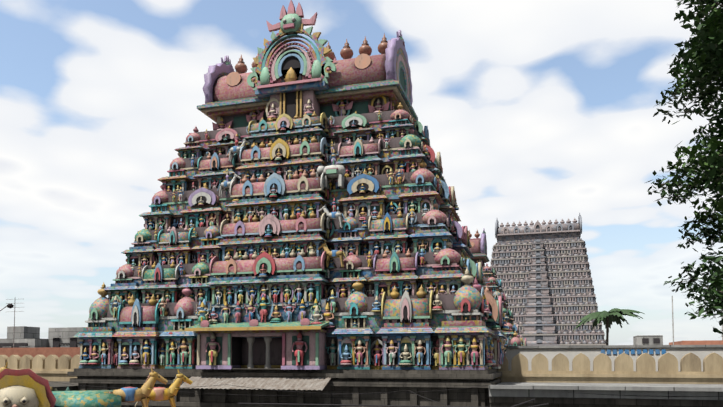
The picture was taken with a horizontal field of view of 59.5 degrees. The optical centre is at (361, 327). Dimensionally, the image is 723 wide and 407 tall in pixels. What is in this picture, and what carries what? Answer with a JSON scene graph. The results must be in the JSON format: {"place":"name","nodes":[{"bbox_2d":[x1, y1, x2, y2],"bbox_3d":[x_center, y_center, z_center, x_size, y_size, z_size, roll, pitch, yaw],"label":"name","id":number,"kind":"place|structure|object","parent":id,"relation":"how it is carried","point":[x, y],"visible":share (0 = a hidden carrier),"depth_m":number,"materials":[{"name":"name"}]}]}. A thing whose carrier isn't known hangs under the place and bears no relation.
{"place":"outdoors","nodes":[
{"label":"outdoors","id":0,"kind":"place"},
{"bbox_2d":[0,0,722,344],"label":"sky","id":1,"kind":"structure","parent":0,"point":[534,110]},
{"bbox_3d":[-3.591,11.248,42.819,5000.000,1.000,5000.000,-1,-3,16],"label":"ground","id":2,"kind":"structure","parent":0,"visible":0},
{"bbox_2d":[0,362,192,406],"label":"sculptures","id":3,"kind":"object","parent":2,"relation":"on","point":[25,388],"visible":1,"depth_m":17.13,"materials":[{"name":"painted plaster"},{"name":"granite"}]},
{"bbox_2d":[67,0,508,406],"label":"temple tower","id":4,"kind":"structure","parent":2,"relation":"on","point":[301,219],"depth_m":37.58,"materials":[{"name":"multicoloured stone"}]},
{"bbox_2d":[0,296,722,406],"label":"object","id":5,"kind":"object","parent":2,"relation":"on","point":[647,371],"visible":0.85,"depth_m":37.38,"materials":[{"name":"beige concrete"}]},
{"bbox_2d":[468,228,526,352],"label":"temple tower","id":6,"kind":"structure","parent":2,"relation":"on","point":[478,249],"depth_m":95.59,"materials":[{"name":"multicoloured stone"}]},
{"bbox_2d":[490,213,605,345],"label":"temple tower","id":7,"kind":"structure","parent":2,"relation":"on","point":[543,272],"depth_m":244.86,"materials":[{"name":"grey stone"}]},
{"bbox_2d":[572,308,644,344],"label":"palm","id":8,"kind":"object","parent":2,"relation":"on","point":[607,319],"visible":0.94,"depth_m":74.61,"materials":[{"name":"green plant"}]},
{"bbox_2d":[646,0,722,336],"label":"tree","id":9,"kind":"object","parent":2,"relation":"on","point":[704,53],"visible":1,"depth_m":18.68,"materials":[{"name":"green plant"}]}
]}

